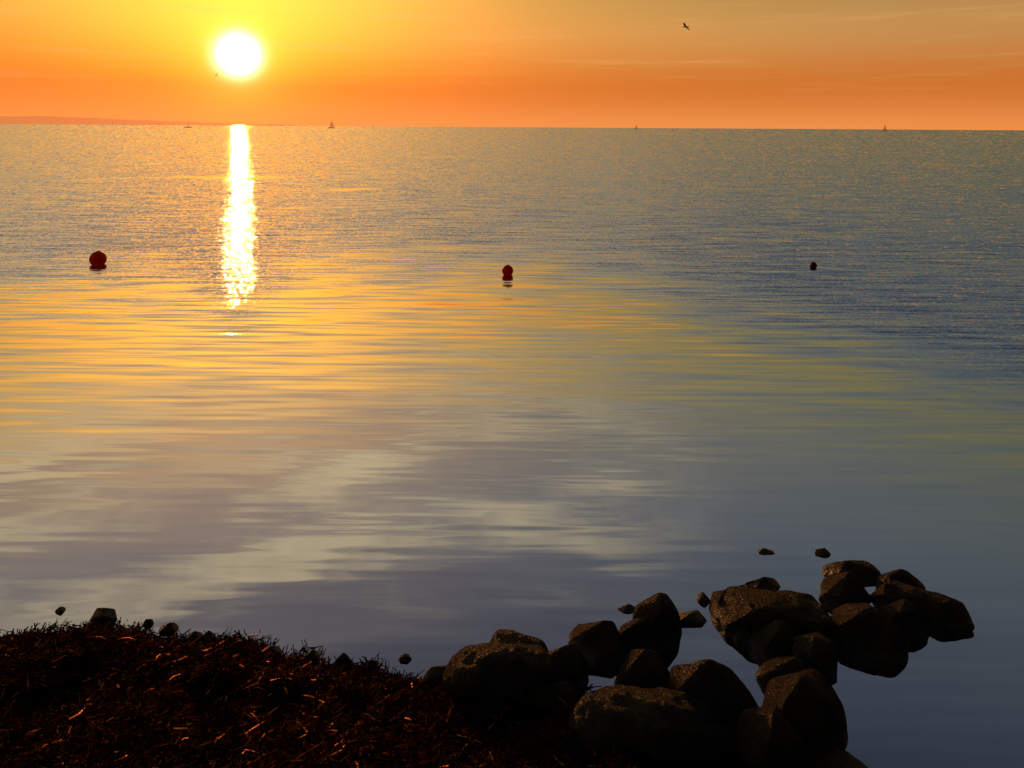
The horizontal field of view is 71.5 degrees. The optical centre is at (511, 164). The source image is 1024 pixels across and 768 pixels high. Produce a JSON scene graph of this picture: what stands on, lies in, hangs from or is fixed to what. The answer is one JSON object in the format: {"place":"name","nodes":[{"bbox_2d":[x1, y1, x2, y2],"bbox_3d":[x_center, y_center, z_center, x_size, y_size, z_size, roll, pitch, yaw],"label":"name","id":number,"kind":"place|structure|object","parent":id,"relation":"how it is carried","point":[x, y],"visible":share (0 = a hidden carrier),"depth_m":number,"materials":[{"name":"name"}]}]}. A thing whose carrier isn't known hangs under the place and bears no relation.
{"place":"outdoors","nodes":[
{"label":"outdoors","id":0,"kind":"place"},
{"bbox_2d":[0,631,734,767],"bbox_3d":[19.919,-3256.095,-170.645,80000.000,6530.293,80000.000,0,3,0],"label":"beach ground","id":1,"kind":"structure","parent":0,"point":[296,681],"depth_m":3.52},
{"bbox_2d":[55,606,65,612],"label":"rock","id":2,"kind":"object","parent":1,"relation":"on","point":[60,609],"visible":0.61,"depth_m":4.38,"materials":[{"name":"brown stone"}]},
{"bbox_2d":[90,608,116,624],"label":"rock","id":3,"kind":"object","parent":1,"relation":"on","point":[101,615],"visible":0.6,"depth_m":4.29,"materials":[{"name":"stone"}]},
{"bbox_2d":[143,619,153,625],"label":"rock","id":4,"kind":"object","parent":1,"relation":"on","point":[146,621],"visible":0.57,"depth_m":4.27,"materials":[{"name":"brown stone"}]},
{"bbox_2d":[159,622,178,633],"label":"rock","id":5,"kind":"object","parent":1,"relation":"on","point":[168,627],"visible":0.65,"depth_m":4.22,"materials":[{"name":"stone"}]},
{"bbox_2d":[186,631,201,640],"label":"rock","id":6,"kind":"object","parent":1,"relation":"on","point":[195,634],"visible":0.38,"depth_m":4.14,"materials":[{"name":"stone"}]},
{"bbox_2d":[200,631,215,643],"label":"rock","id":7,"kind":"object","parent":1,"relation":"on","point":[206,635],"visible":0.44,"depth_m":4.13,"materials":[{"name":"stone"}]},
{"bbox_2d":[265,645,281,653],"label":"rock","id":8,"kind":"object","parent":1,"relation":"on","point":[276,649],"visible":0.37,"depth_m":4.05,"materials":[{"name":"stone"}]},
{"bbox_2d":[304,649,320,659],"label":"rock","id":9,"kind":"object","parent":1,"relation":"on","point":[315,653],"visible":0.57,"depth_m":4.02,"materials":[{"name":"grey stone"}]},
{"bbox_2d":[335,653,351,664],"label":"rock","id":10,"kind":"object","parent":1,"relation":"on","point":[343,658],"visible":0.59,"depth_m":3.97,"materials":[{"name":"grey stone"}]},
{"bbox_2d":[364,660,379,668],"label":"rock","id":11,"kind":"object","parent":1,"relation":"on","point":[374,663],"visible":0.38,"depth_m":3.94,"materials":[{"name":"stone"}]},
{"bbox_2d":[0,617,769,767],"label":"seaweed wrack","id":12,"kind":"object","parent":1,"relation":"on","point":[499,751],"visible":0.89,"depth_m":3.46,"materials":[{"name":"brown plant"}]},
{"bbox_2d":[398,653,411,660],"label":"rock","id":13,"kind":"object","parent":1,"relation":"on","point":[404,657],"visible":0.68,"depth_m":4.00,"materials":[{"name":"stone"}]},
{"bbox_2d":[421,665,446,684],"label":"rock","id":14,"kind":"object","parent":1,"relation":"on","point":[434,671],"visible":0.28,"depth_m":3.84,"materials":[{"name":"brown stone"}]},
{"bbox_2d":[443,642,558,704],"bbox_3d":[-0.057,2.704,3.743,0.617,0.319,0.340,1,-2,-4],"label":"boulder","id":15,"kind":"object","parent":1,"relation":"on","point":[522,672],"visible":0.73,"depth_m":3.66,"materials":[{"name":"brown stone"}]},
{"bbox_2d":[489,629,548,651],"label":"boulder","id":16,"kind":"object","parent":1,"relation":"on","point":[507,636],"visible":0.27,"depth_m":4.03,"materials":[{"name":"brown stone"}]},
{"bbox_2d":[548,643,588,692],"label":"boulder","id":17,"kind":"object","parent":1,"relation":"on","point":[571,663],"visible":0.35,"depth_m":3.83,"materials":[{"name":"brown stone"}]},
{"bbox_2d":[568,620,627,663],"bbox_3d":[0.497,2.757,4.095,0.350,0.278,0.224,4,-2,15],"label":"boulder","id":18,"kind":"object","parent":1,"relation":"on","point":[600,642],"visible":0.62,"depth_m":4.04,"materials":[{"name":"brown stone"}]},
{"bbox_2d":[619,618,658,650],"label":"boulder","id":19,"kind":"object","parent":1,"relation":"on","point":[635,633],"visible":0.59,"depth_m":4.10,"materials":[{"name":"brown stone"}]},
{"bbox_2d":[614,649,668,688],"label":"boulder","id":20,"kind":"object","parent":1,"relation":"on","point":[642,668],"visible":0.48,"depth_m":3.76,"materials":[{"name":"brown stone"}]},
{"bbox_2d":[567,684,736,763],"bbox_3d":[0.671,2.702,3.436,0.869,0.261,0.394,4,3,-3],"label":"boulder","id":21,"kind":"object","parent":1,"relation":"on","point":[657,722],"visible":0.78,"depth_m":3.35,"materials":[{"name":"brown stone"}]},
{"bbox_2d":[633,592,681,643],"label":"boulder","id":22,"kind":"object","parent":1,"relation":"on","point":[658,613],"visible":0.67,"depth_m":4.17,"materials":[{"name":"brown stone"}]},
{"bbox_2d":[667,659,758,716],"bbox_3d":[1.021,2.745,3.631,0.474,0.415,0.293,-4,-1,12],"label":"boulder","id":23,"kind":"object","parent":1,"relation":"on","point":[722,690],"visible":0.52,"depth_m":3.59,"materials":[{"name":"brown stone"}]},
{"bbox_2d":[735,705,803,767],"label":"boulder","id":24,"kind":"object","parent":1,"relation":"on","point":[766,737],"visible":0.91,"depth_m":3.30,"materials":[{"name":"brown stone"}]},
{"bbox_2d":[762,669,847,748],"bbox_3d":[1.448,2.757,3.554,0.485,0.399,0.313,-2,7,-12],"label":"boulder","id":25,"kind":"object","parent":1,"relation":"on","point":[808,703],"visible":0.68,"depth_m":3.46,"materials":[{"name":"brown stone"}]},
{"bbox_2d":[802,746,867,767],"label":"boulder","id":26,"kind":"object","parent":1,"relation":"on","point":[824,757],"visible":0.52,"depth_m":3.34,"materials":[{"name":"brown stone"}]},
{"bbox_2d":[0,124,1023,767],"bbox_3d":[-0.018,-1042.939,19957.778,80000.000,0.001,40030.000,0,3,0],"label":"sea water","id":27,"kind":"structure","parent":0,"point":[354,392],"depth_m":8.20,"materials":[{"name":"liquid"}]},
{"bbox_2d":[89,251,106,265],"bbox_3d":[-8.947,3.121,15.229,0.340,2.548,0.340,4,-1,-14],"label":"buoy","id":28,"kind":"object","parent":27,"relation":"in","point":[97,258],"visible":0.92,"depth_m":15.13,"materials":[{"name":"red plastic"}]},
{"bbox_2d":[502,265,512,275],"bbox_3d":[-0.220,3.250,14.465,0.234,2.440,0.235,7,0,29],"label":"buoy","id":29,"kind":"object","parent":27,"relation":"in","point":[507,270],"visible":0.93,"depth_m":14.38,"materials":[{"name":"red plastic"}]},
{"bbox_2d":[526,681,579,707],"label":"boulder","id":30,"kind":"object","parent":27,"relation":"on","point":[544,695],"visible":0.49,"depth_m":3.62,"materials":[{"name":"brown stone"}]},
{"bbox_2d":[618,604,634,612],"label":"rock","id":31,"kind":"object","parent":27,"relation":"in","point":[627,608],"visible":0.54,"depth_m":4.42,"materials":[{"name":"brown stone"}]},
{"bbox_2d":[679,610,706,625],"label":"rock","id":32,"kind":"object","parent":27,"relation":"in","point":[694,618],"visible":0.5,"depth_m":4.32,"materials":[{"name":"brown stone"}]},
{"bbox_2d":[696,592,709,602],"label":"rock","id":33,"kind":"object","parent":27,"relation":"in","point":[702,597],"visible":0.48,"depth_m":4.51,"materials":[{"name":"brown stone"}]},
{"bbox_2d":[708,590,725,611],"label":"rock","id":34,"kind":"object","parent":27,"relation":"in","point":[716,597],"visible":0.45,"depth_m":4.43,"materials":[{"name":"brown stone"}]},
{"bbox_2d":[745,577,779,590],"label":"rock","id":35,"kind":"object","parent":27,"relation":"in","point":[767,583],"visible":0.3,"depth_m":4.62,"materials":[{"name":"brown stone"}]},
{"bbox_2d":[757,548,774,554],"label":"rock","id":36,"kind":"object","parent":27,"relation":"in","point":[765,551],"visible":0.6,"depth_m":5.03,"materials":[{"name":"brown stone"}]},
{"bbox_2d":[748,619,795,659],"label":"boulder","id":37,"kind":"object","parent":27,"relation":"in","point":[773,639],"visible":0.6,"depth_m":4.05,"materials":[{"name":"brown stone"}]},
{"bbox_2d":[711,584,835,635],"bbox_3d":[1.598,2.765,4.331,0.740,0.280,0.367,6,-1,3],"label":"boulder","id":38,"kind":"object","parent":27,"relation":"in","point":[752,609],"visible":0.76,"depth_m":4.24,"materials":[{"name":"brown stone"}]},
{"bbox_2d":[755,654,813,684],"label":"boulder","id":39,"kind":"object","parent":27,"relation":"on","point":[767,671],"visible":0.46,"depth_m":3.85,"materials":[{"name":"brown stone"}]},
{"bbox_2d":[809,262,816,268],"bbox_3d":[6.410,3.276,15.345,0.162,2.366,0.162,5,0,4],"label":"buoy","id":40,"kind":"object","parent":27,"relation":"in","point":[812,265],"visible":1,"depth_m":15.29,"materials":[{"name":"red plastic"}]},
{"bbox_2d":[791,632,837,677],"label":"boulder","id":41,"kind":"object","parent":27,"relation":"on","point":[818,651],"visible":0.53,"depth_m":3.94,"materials":[{"name":"brown stone"}]},
{"bbox_2d":[815,548,830,555],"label":"rock","id":42,"kind":"object","parent":27,"relation":"in","point":[823,551],"visible":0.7,"depth_m":5.02,"materials":[{"name":"brown stone"}]},
{"bbox_2d":[819,572,871,606],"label":"boulder","id":43,"kind":"object","parent":27,"relation":"in","point":[839,589],"visible":0.66,"depth_m":4.51,"materials":[{"name":"brown stone"}]},
{"bbox_2d":[822,560,880,583],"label":"boulder","id":44,"kind":"object","parent":27,"relation":"in","point":[864,572],"visible":0.52,"depth_m":4.76,"materials":[{"name":"brown stone"}]},
{"bbox_2d":[830,603,908,662],"bbox_3d":[2.070,2.754,4.151,0.401,0.307,0.299,4,5,49],"label":"boulder","id":45,"kind":"object","parent":27,"relation":"in","point":[867,631],"visible":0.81,"depth_m":4.09,"materials":[{"name":"brown stone"}]},
{"bbox_2d":[876,569,925,589],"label":"boulder","id":46,"kind":"object","parent":27,"relation":"in","point":[904,576],"visible":0.34,"depth_m":4.63,"materials":[{"name":"brown stone"}]},
{"bbox_2d":[880,599,930,636],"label":"boulder","id":47,"kind":"object","parent":27,"relation":"in","point":[908,618],"visible":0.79,"depth_m":4.24,"materials":[{"name":"brown stone"}]},
{"bbox_2d":[870,580,974,631],"bbox_3d":[2.538,2.769,4.437,0.579,0.234,0.274,1,3,28],"label":"boulder","id":48,"kind":"object","parent":27,"relation":"in","point":[940,610],"visible":0.74,"depth_m":4.36,"materials":[{"name":"brown stone"}]},
{"bbox_2d":[0,0,1023,129],"label":"sky","id":49,"kind":"structure","parent":0,"point":[738,64],"materials":[{"name":"orange"}]}
]}

